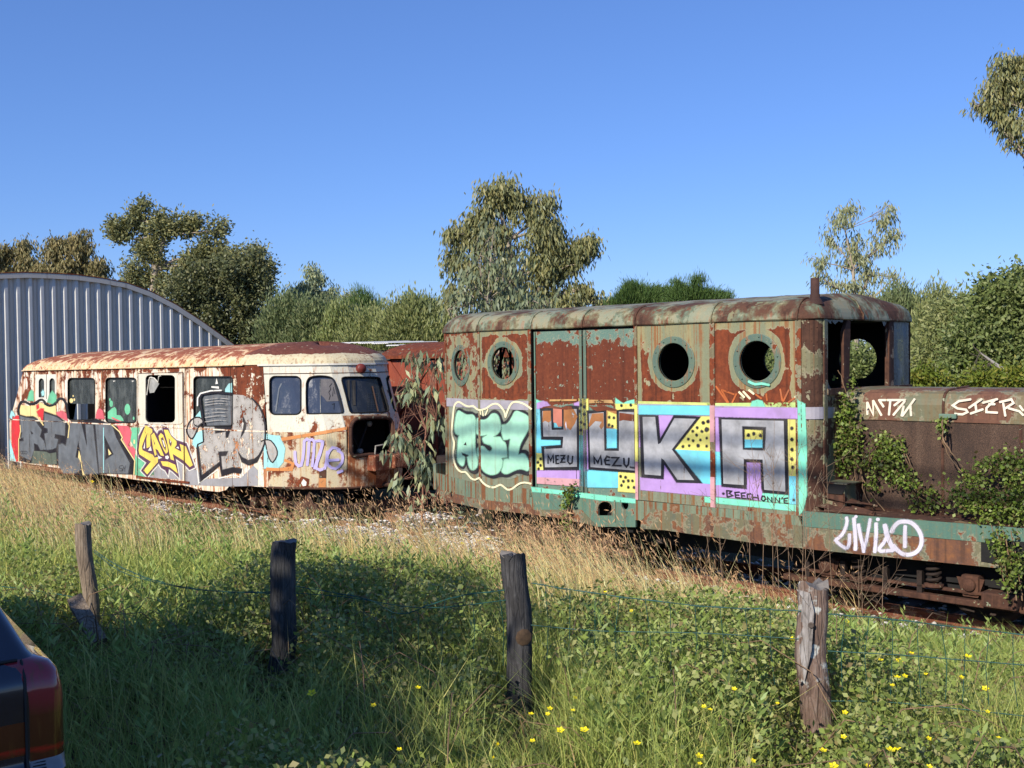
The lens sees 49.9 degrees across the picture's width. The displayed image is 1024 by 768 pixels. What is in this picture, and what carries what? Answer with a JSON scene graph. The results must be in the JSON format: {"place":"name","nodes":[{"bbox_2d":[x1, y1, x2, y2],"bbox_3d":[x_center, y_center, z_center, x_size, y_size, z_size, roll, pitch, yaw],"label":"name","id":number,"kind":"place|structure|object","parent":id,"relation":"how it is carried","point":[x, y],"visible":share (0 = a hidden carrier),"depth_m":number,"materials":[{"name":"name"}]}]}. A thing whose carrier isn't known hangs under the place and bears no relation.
{"place":"outdoors","nodes":[
{"label":"outdoors","id":0,"kind":"place"},
{"bbox_2d":[0,272,234,468],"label":"arched shed","id":1,"kind":"structure","parent":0,"point":[43,315],"depth_m":30.16,"materials":[{"name":"grey metal"}]},
{"bbox_2d":[339,287,357,303],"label":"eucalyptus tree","id":2,"kind":"object","parent":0,"point":[347,294],"visible":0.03,"depth_m":45.79,"materials":[{"name":"green plant"}]},
{"bbox_2d":[400,290,440,303],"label":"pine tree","id":3,"kind":"object","parent":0,"point":[422,296],"visible":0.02,"depth_m":39.86,"materials":[{"name":"green plant"}]},
{"bbox_2d":[0,451,890,653],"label":"dry grass","id":4,"kind":"structure","parent":0,"point":[301,529],"depth_m":10.36,"materials":[{"name":"beige plant"}]},
{"bbox_2d":[0,504,1023,767],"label":"green grass","id":5,"kind":"structure","parent":0,"point":[548,688],"depth_m":5.44,"materials":[{"name":"green plant"}]},
{"bbox_2d":[67,593,106,646],"bbox_3d":[-2.640,1.466,6.830,0.105,0.259,0.472,-2,2,-40],"label":"broken plank","id":6,"kind":"object","parent":5,"relation":"on","point":[77,604],"visible":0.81,"depth_m":6.84,"materials":[{"name":"grey wood"}]},
{"bbox_2d":[0,0,1023,348],"label":"sky","id":7,"kind":"structure","parent":0,"point":[718,137],"materials":[{"name":"blue"}]},
{"bbox_2d":[1,468,1023,767],"bbox_3d":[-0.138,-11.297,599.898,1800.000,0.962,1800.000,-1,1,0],"label":"ground","id":8,"kind":"structure","parent":0,"point":[485,514],"depth_m":13.49,"materials":[{"name":"soil"}]},
{"bbox_2d":[0,232,42,272],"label":"eucalyptus tree","id":9,"kind":"object","parent":8,"relation":"on","point":[13,255],"visible":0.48,"depth_m":47.55,"materials":[{"name":"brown plant"}]},
{"bbox_2d":[0,607,65,767],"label":"parked car","id":10,"kind":"object","parent":8,"relation":"on","point":[31,717],"visible":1,"depth_m":3.64,"materials":[{"name":"red paint"}]},
{"bbox_2d":[24,228,115,279],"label":"eucalyptus tree","id":11,"kind":"object","parent":8,"relation":"on","point":[79,248],"visible":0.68,"depth_m":45.60,"materials":[{"name":"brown plant"}]},
{"bbox_2d":[75,521,99,638],"bbox_3d":[-2.844,1.362,7.384,0.154,0.875,0.112,-1,1,0],"label":"fence post","id":12,"kind":"object","parent":8,"relation":"on","point":[85,560],"visible":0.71,"depth_m":7.34,"materials":[{"name":"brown wood"}]},
{"bbox_2d":[99,191,235,295],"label":"eucalyptus tree","id":13,"kind":"object","parent":8,"relation":"on","point":[158,227],"visible":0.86,"depth_m":43.66,"materials":[{"name":"green plant"}]},
{"bbox_2d":[9,341,420,518],"bbox_3d":[-6.419,0.718,22.383,12.177,3.007,2.938,1,2,44],"label":"railcar","id":14,"kind":"object","parent":8,"relation":"on","point":[306,417],"visible":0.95,"depth_m":19.19,"materials":[{"name":"beige paint"}]},
{"bbox_2d":[40,379,43,396],"bbox_3d":[-10.308,0.086,24.188,0.302,0.422,0.006,1,2,44],"label":"window pane","id":15,"kind":"structure","parent":14,"relation":"in","point":[42,381],"depth_m":24.24,"materials":[{"name":"grey glass"}]},
{"bbox_2d":[35,374,56,403],"bbox_3d":[-10.181,0.117,24.017,1.149,0.662,0.026,1,2,44],"label":"folding door","id":16,"kind":"structure","parent":14,"relation":"in","point":[48,397],"depth_m":23.98,"materials":[{"name":"white metal"}]},
{"bbox_2d":[51,379,54,391],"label":"window pane","id":17,"kind":"structure","parent":14,"relation":"in","point":[52,381],"depth_m":23.82,"materials":[{"name":"grey glass"}]},
{"bbox_2d":[69,379,93,403],"bbox_3d":[-8.911,0.143,22.837,1.325,0.556,0.009,1,2,44],"label":"window pane","id":18,"kind":"structure","parent":14,"relation":"in","point":[81,390],"depth_m":22.86,"materials":[{"name":"grey glass"}]},
{"bbox_2d":[107,378,135,421],"bbox_3d":[-7.663,0.328,21.636,1.364,0.925,0.010,1,2,44],"label":"window pane","id":19,"kind":"structure","parent":14,"relation":"in","point":[121,392],"depth_m":21.66,"materials":[{"name":"grey glass"}]},
{"bbox_2d":[137,372,184,480],"bbox_3d":[-6.580,0.805,20.554,1.815,2.067,0.026,1,2,44],"label":"sliding door","id":20,"kind":"structure","parent":14,"relation":"in","point":[141,393],"depth_m":20.43,"materials":[{"name":"white paint"}]},
{"bbox_2d":[196,377,231,425],"bbox_3d":[-5.208,0.313,19.260,1.349,0.903,0.010,1,2,44],"label":"window pane","id":21,"kind":"structure","parent":14,"relation":"in","point":[203,384],"depth_m":19.25,"materials":[{"name":"grey glass"}]},
{"bbox_2d":[271,377,299,413],"bbox_3d":[-3.737,0.185,18.262,0.548,0.628,0.128,0,1,12],"label":"window pane","id":22,"kind":"structure","parent":14,"relation":"in","point":[285,391],"depth_m":18.26,"materials":[{"name":"glass"}]},
{"bbox_2d":[307,376,341,412],"bbox_3d":[-3.099,0.174,18.188,0.592,0.620,0.173,-1,1,-3],"label":"window pane","id":23,"kind":"structure","parent":14,"relation":"in","point":[322,393],"depth_m":18.18,"materials":[{"name":"blue glass"}]},
{"bbox_2d":[342,377,386,411],"bbox_3d":[-2.467,0.175,18.518,0.287,0.602,0.808,1,2,44],"label":"window pane","id":24,"kind":"structure","parent":14,"relation":"in","point":[363,385],"depth_m":18.47,"materials":[{"name":"grey glass"}]},
{"bbox_2d":[153,241,285,344],"bbox_3d":[-10.414,-1.543,38.932,5.518,7.074,2.724,-1,1,0],"label":"oak tree","id":25,"kind":"object","parent":8,"relation":"on","point":[208,288],"visible":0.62,"depth_m":38.50,"materials":[{"name":"green plant"}]},
{"bbox_2d":[213,230,285,307],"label":"oak tree","id":26,"kind":"object","parent":8,"relation":"on","point":[269,262],"visible":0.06,"depth_m":40.70,"materials":[{"name":"green plant"}]},
{"bbox_2d":[241,282,320,343],"bbox_3d":[-7.271,-0.714,36.015,2.900,5.384,2.134,-1,1,0],"label":"shrub","id":27,"kind":"object","parent":8,"relation":"on","point":[270,317],"visible":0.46,"depth_m":35.51,"materials":[{"name":"green plant"}]},
{"bbox_2d":[267,538,296,685],"bbox_3d":[-1.387,1.385,6.581,0.214,0.909,0.135,-1,1,0],"label":"fence post","id":28,"kind":"object","parent":8,"relation":"on","point":[282,573],"visible":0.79,"depth_m":6.53,"materials":[{"name":"grey wood"}]},
{"bbox_2d":[192,498,402,548],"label":"trackside weeds","id":29,"kind":"object","parent":8,"relation":"on","point":[367,527],"visible":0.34,"depth_m":15.85,"materials":[{"name":"beige plant"}]},
{"bbox_2d":[271,286,331,342],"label":"shrub","id":30,"kind":"object","parent":8,"relation":"on","point":[304,315],"visible":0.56,"depth_m":35.03,"materials":[{"name":"green plant"}]},
{"bbox_2d":[284,260,342,325],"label":"eucalyptus tree","id":31,"kind":"object","parent":8,"relation":"on","point":[315,280],"visible":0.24,"depth_m":42.73,"materials":[{"name":"green plant"}]},
{"bbox_2d":[307,689,328,720],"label":"yellow flower","id":32,"kind":"object","parent":8,"relation":"on","point":[310,691],"visible":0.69,"depth_m":5.08,"materials":[{"name":"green plant"}]},
{"bbox_2d":[300,290,370,341],"bbox_3d":[-5.322,-0.467,34.522,2.887,5.011,1.937,-1,1,-10],"label":"shrub","id":33,"kind":"object","parent":8,"relation":"on","point":[334,314],"visible":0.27,"depth_m":34.20,"materials":[{"name":"green plant"}]},
{"bbox_2d":[331,297,394,349],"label":"shrub","id":34,"kind":"object","parent":8,"relation":"on","point":[358,333],"visible":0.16,"depth_m":33.13,"materials":[{"name":"green plant"}]},
{"bbox_2d":[343,281,391,314],"bbox_3d":[-5.338,-0.971,39.973,2.079,5.657,1.325,-1,1,0],"label":"pine tree","id":35,"kind":"object","parent":8,"relation":"on","point":[363,296],"visible":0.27,"depth_m":39.85,"materials":[{"name":"green plant"}]},
{"bbox_2d":[371,703,382,737],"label":"yellow flower","id":36,"kind":"object","parent":8,"relation":"on","point":[373,704],"visible":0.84,"depth_m":4.82,"materials":[{"name":"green plant"}]},
{"bbox_2d":[342,341,437,359],"bbox_3d":[-3.165,0.505,27.936,3.894,3.199,2.400,1,2,44],"label":"lean to shed","id":37,"kind":"object","parent":8,"relation":"on","point":[379,342],"visible":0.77,"depth_m":26.66,"materials":[{"name":"brown metal"}]},
{"bbox_2d":[362,280,463,349],"bbox_3d":[-2.698,-0.556,32.561,3.502,5.097,2.361,-1,1,0],"label":"shrub","id":38,"kind":"object","parent":8,"relation":"on","point":[411,318],"visible":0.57,"depth_m":32.02,"materials":[{"name":"green plant"}]},
{"bbox_2d":[379,350,478,536],"bbox_3d":[-1.095,0.938,15.993,1.568,2.888,1.978,-1,1,-13],"label":"young eucalyptus","id":39,"kind":"object","parent":8,"relation":"on","point":[419,471],"visible":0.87,"depth_m":16.57,"materials":[{"name":"green plant"}]},
{"bbox_2d":[0,444,859,622],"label":"grass seed heads","id":40,"kind":"object","parent":8,"relation":"on","point":[430,530],"depth_m":10.25,"materials":[{"name":"beige plant"}]},
{"bbox_2d":[382,342,513,490],"bbox_3d":[-0.174,0.599,21.149,4.520,2.886,2.440,1,2,44],"label":"goods wagon","id":41,"kind":"object","parent":8,"relation":"on","point":[396,355],"visible":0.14,"depth_m":21.26,"materials":[{"name":"red paint"}]},
{"bbox_2d":[428,209,562,513],"bbox_3d":[-0.213,-0.380,19.457,2.487,5.380,1.395,-1,1,0],"label":"young eucalyptus","id":42,"kind":"object","parent":8,"relation":"on","point":[501,301],"visible":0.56,"depth_m":19.39,"materials":[{"name":"green plant"}]},
{"bbox_2d":[0,536,1023,767],"bbox_3d":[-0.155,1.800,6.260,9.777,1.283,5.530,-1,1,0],"label":"bramble thicket","id":43,"kind":"object","parent":8,"relation":"on","point":[953,750],"visible":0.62,"depth_m":5.85,"materials":[{"name":"green plant"}]},
{"bbox_2d":[0,483,1023,767],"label":"leafy weeds","id":44,"kind":"object","parent":8,"relation":"on","point":[140,637],"visible":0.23,"depth_m":6.86,"materials":[{"name":"green plant"}]},
{"bbox_2d":[0,511,1023,767],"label":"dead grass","id":45,"kind":"structure","parent":8,"relation":"on","point":[306,689],"depth_m":5.64,"materials":[{"name":"beige plant"}]},
{"bbox_2d":[2,463,1023,649],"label":"railway track","id":46,"kind":"structure","parent":8,"relation":"on","point":[911,611],"depth_m":13.66,"materials":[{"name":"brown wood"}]},
{"bbox_2d":[675,551,696,561],"bbox_3d":[2.279,2.232,14.309,0.349,0.159,0.055,-1,1,6],"label":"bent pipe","id":47,"kind":"object","parent":46,"relation":"on","point":[685,559],"visible":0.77,"depth_m":14.30,"materials":[{"name":"brown metal"}]},
{"bbox_2d":[433,278,1023,622],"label":"shunting locomotive","id":48,"kind":"object","parent":46,"relation":"on","point":[646,411],"visible":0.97,"depth_m":11.99,"materials":[{"name":"paint"}]},
{"bbox_2d":[534,330,584,492],"bbox_3d":[0.581,0.347,13.471,0.790,1.989,0.051,1,2,44],"label":"door","id":49,"kind":"structure","parent":48,"relation":"in","point":[558,355],"depth_m":13.46,"materials":[{"name":"paint"}]},
{"bbox_2d":[554,483,578,546],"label":"bramble vine","id":50,"kind":"object","parent":48,"relation":"hanging from","point":[567,494],"visible":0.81,"depth_m":13.25,"materials":[{"name":"green plant"}]},
{"bbox_2d":[582,328,634,498],"bbox_3d":[1.146,0.353,12.925,0.800,1.989,0.051,1,2,44],"label":"door","id":51,"kind":"structure","parent":48,"relation":"in","point":[608,354],"depth_m":12.91,"materials":[{"name":"paint"}]},
{"bbox_2d":[832,371,884,510],"bbox_3d":[3.454,0.570,11.190,0.629,1.425,0.287,1,2,44],"label":"bramble vine","id":52,"kind":"object","parent":48,"relation":"on","point":[848,418],"visible":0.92,"depth_m":11.24,"materials":[{"name":"green plant"}]},
{"bbox_2d":[823,319,912,503],"bbox_3d":[3.869,0.254,11.942,0.132,1.916,2.160,1,2,44],"label":"window frame","id":53,"kind":"structure","parent":48,"relation":"in","point":[845,330],"depth_m":11.45,"materials":[{"name":"paint"}]},
{"bbox_2d":[894,322,908,384],"bbox_3d":[4.410,-0.350,12.467,0.037,0.734,0.514,0,2,40],"label":"window pane","id":54,"kind":"structure","parent":48,"relation":"in","point":[901,329],"depth_m":12.46,"materials":[{"name":"blue glass"}]},
{"bbox_2d":[863,429,942,514],"bbox_3d":[3.822,0.883,10.873,0.243,0.857,0.828,-2,2,-43],"label":"bramble vine","id":55,"kind":"object","parent":48,"relation":"on","point":[879,452],"visible":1,"depth_m":10.91,"materials":[{"name":"green plant"}]},
{"bbox_2d":[930,416,949,440],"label":"bramble vine","id":56,"kind":"object","parent":48,"relation":"on","point":[938,427],"visible":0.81,"depth_m":10.57,"materials":[{"name":"green plant"}]},
{"bbox_2d":[930,419,1023,600],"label":"bramble vine","id":57,"kind":"object","parent":48,"relation":"on","point":[1003,509],"visible":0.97,"depth_m":10.07,"materials":[{"name":"green plant"}]},
{"bbox_2d":[982,525,1023,604],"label":"bramble vine","id":58,"kind":"object","parent":48,"relation":"hanging from","point":[1008,565],"visible":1,"depth_m":9.84,"materials":[{"name":"green plant"}]},
{"bbox_2d":[499,550,532,715],"bbox_3d":[0.025,1.326,5.774,0.172,0.899,0.136,-1,1,0],"label":"fence post","id":59,"kind":"object","parent":8,"relation":"on","point":[517,602],"visible":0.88,"depth_m":5.74,"materials":[{"name":"grey wood"}]},
{"bbox_2d":[431,170,610,313],"bbox_3d":[0.224,-1.305,24.888,4.102,7.052,1.441,-1,1,0],"label":"eucalyptus tree","id":60,"kind":"object","parent":8,"relation":"on","point":[560,259],"visible":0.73,"depth_m":24.77,"materials":[{"name":"green plant"}]},
{"bbox_2d":[75,483,1022,644],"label":"ballast","id":61,"kind":"structure","parent":8,"relation":"on","point":[788,582],"depth_m":16.50,"materials":[{"name":"grey gravel"}]},
{"bbox_2d":[231,336,871,369],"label":"distant woods","id":62,"kind":"object","parent":8,"relation":"on","point":[766,352],"depth_m":63.29,"materials":[{"name":"green plant"}]},
{"bbox_2d":[557,726,564,761],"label":"yellow flower","id":63,"kind":"object","parent":8,"relation":"on","point":[560,731],"visible":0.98,"depth_m":4.46,"materials":[{"name":"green plant"}]},
{"bbox_2d":[580,726,589,767],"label":"yellow flower","id":64,"kind":"object","parent":8,"relation":"on","point":[586,728],"visible":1,"depth_m":4.42,"materials":[{"name":"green plant"}]},
{"bbox_2d":[633,740,640,767],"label":"yellow flower","id":65,"kind":"object","parent":8,"relation":"on","point":[637,741],"visible":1,"depth_m":4.20,"materials":[{"name":"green plant"}]},
{"bbox_2d":[604,273,669,304],"bbox_3d":[4.484,-1.076,37.939,2.851,5.757,1.758,-1,1,0],"label":"pine tree","id":66,"kind":"object","parent":8,"relation":"on","point":[632,291],"visible":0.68,"depth_m":37.59,"materials":[{"name":"green plant"}]},
{"bbox_2d":[653,268,739,302],"bbox_3d":[6.183,-1.133,37.554,3.096,5.813,1.579,-1,1,0],"label":"pine tree","id":67,"kind":"object","parent":8,"relation":"on","point":[694,289],"visible":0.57,"depth_m":37.19,"materials":[{"name":"green plant"}]},
{"bbox_2d":[512,432,906,650],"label":"dead stalks","id":68,"kind":"object","parent":8,"relation":"on","point":[803,534],"visible":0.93,"depth_m":9.21,"materials":[{"name":"brown plant"}]},
{"bbox_2d":[765,348,773,372],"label":"shrub","id":69,"kind":"object","parent":8,"relation":"on","point":[769,366],"visible":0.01,"depth_m":22.77,"materials":[{"name":"green plant"}]},
{"bbox_2d":[794,578,833,752],"bbox_3d":[1.454,1.369,5.275,0.183,0.868,0.153,-1,1,0],"label":"fence post","id":70,"kind":"object","parent":8,"relation":"on","point":[811,630],"visible":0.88,"depth_m":5.23,"materials":[{"name":"grey wood"}]},
{"bbox_2d":[2,550,1023,716],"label":"wire fence","id":71,"kind":"object","parent":70,"relation":"attached to","point":[569,628],"visible":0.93,"depth_m":5.49,"materials":[{"name":"grey metal"}]},
{"bbox_2d":[829,762,838,767],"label":"yellow flower","id":72,"kind":"object","parent":8,"relation":"on","point":[834,763],"visible":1,"depth_m":4.06,"materials":[{"name":"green plant"}]},
{"bbox_2d":[800,198,905,349],"bbox_3d":[10.344,-1.856,32.932,3.270,7.408,1.209,-1,1,0],"label":"eucalyptus tree","id":73,"kind":"object","parent":8,"relation":"on","point":[852,260],"visible":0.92,"depth_m":32.87,"materials":[{"name":"green plant"}]},
{"bbox_2d":[850,339,917,378],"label":"shrub","id":74,"kind":"object","parent":8,"relation":"on","point":[862,362],"visible":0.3,"depth_m":20.66,"materials":[{"name":"green plant"}]},
{"bbox_2d":[886,746,895,763],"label":"yellow flower","id":75,"kind":"object","parent":8,"relation":"on","point":[889,748],"visible":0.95,"depth_m":4.15,"materials":[{"name":"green plant"}]},
{"bbox_2d":[894,675,900,718],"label":"yellow flower","id":76,"kind":"object","parent":8,"relation":"on","point":[896,676],"visible":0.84,"depth_m":4.99,"materials":[{"name":"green plant"}]},
{"bbox_2d":[868,265,929,345],"bbox_3d":[8.961,-0.356,24.949,1.823,4.777,1.806,-1,1,0],"label":"shrub","id":77,"kind":"object","parent":8,"relation":"on","point":[901,295],"visible":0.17,"depth_m":24.77,"materials":[{"name":"green plant"}]},
{"bbox_2d":[910,357,956,386],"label":"scrub","id":78,"kind":"object","parent":8,"relation":"on","point":[927,377],"visible":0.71,"depth_m":15.35,"materials":[{"name":"green plant"}]},
{"bbox_2d":[910,268,958,367],"bbox_3d":[9.096,-0.197,24.037,2.057,4.619,1.654,-1,1,0],"label":"shrub","id":79,"kind":"object","parent":8,"relation":"on","point":[942,291],"visible":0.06,"depth_m":23.89,"materials":[{"name":"green plant"}]},
{"bbox_2d":[910,280,972,371],"bbox_3d":[8.376,0.080,21.065,2.019,4.179,1.568,-1,1,0],"label":"shrub","id":80,"kind":"object","parent":8,"relation":"on","point":[939,312],"visible":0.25,"depth_m":20.84,"materials":[{"name":"green plant"}]},
{"bbox_2d":[960,654,971,712],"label":"yellow flower","id":81,"kind":"object","parent":8,"relation":"on","point":[969,656],"visible":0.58,"depth_m":5.55,"materials":[{"name":"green plant"}]},
{"bbox_2d":[921,253,1023,386],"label":"shrub","id":82,"kind":"object","parent":8,"relation":"on","point":[989,326],"visible":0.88,"depth_m":18.23,"materials":[{"name":"green plant"}]},
{"bbox_2d":[943,358,1022,387],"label":"scrub","id":83,"kind":"object","parent":8,"relation":"on","point":[979,378],"visible":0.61,"depth_m":15.41,"materials":[{"name":"green plant"}]},
{"bbox_2d":[982,686,995,722],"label":"yellow flower","id":84,"kind":"object","parent":8,"relation":"on","point":[983,687],"visible":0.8,"depth_m":5.02,"materials":[{"name":"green plant"}]},
{"bbox_2d":[958,44,1023,175],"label":"eucalyptus tree","id":85,"kind":"object","parent":8,"relation":"on","point":[1002,91],"visible":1,"depth_m":14.86,"materials":[{"name":"green plant"}]},
{"bbox_2d":[988,348,1023,387],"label":"scrub","id":86,"kind":"object","parent":8,"relation":"on","point":[1018,378],"visible":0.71,"depth_m":15.41,"materials":[{"name":"green plant"}]}
]}

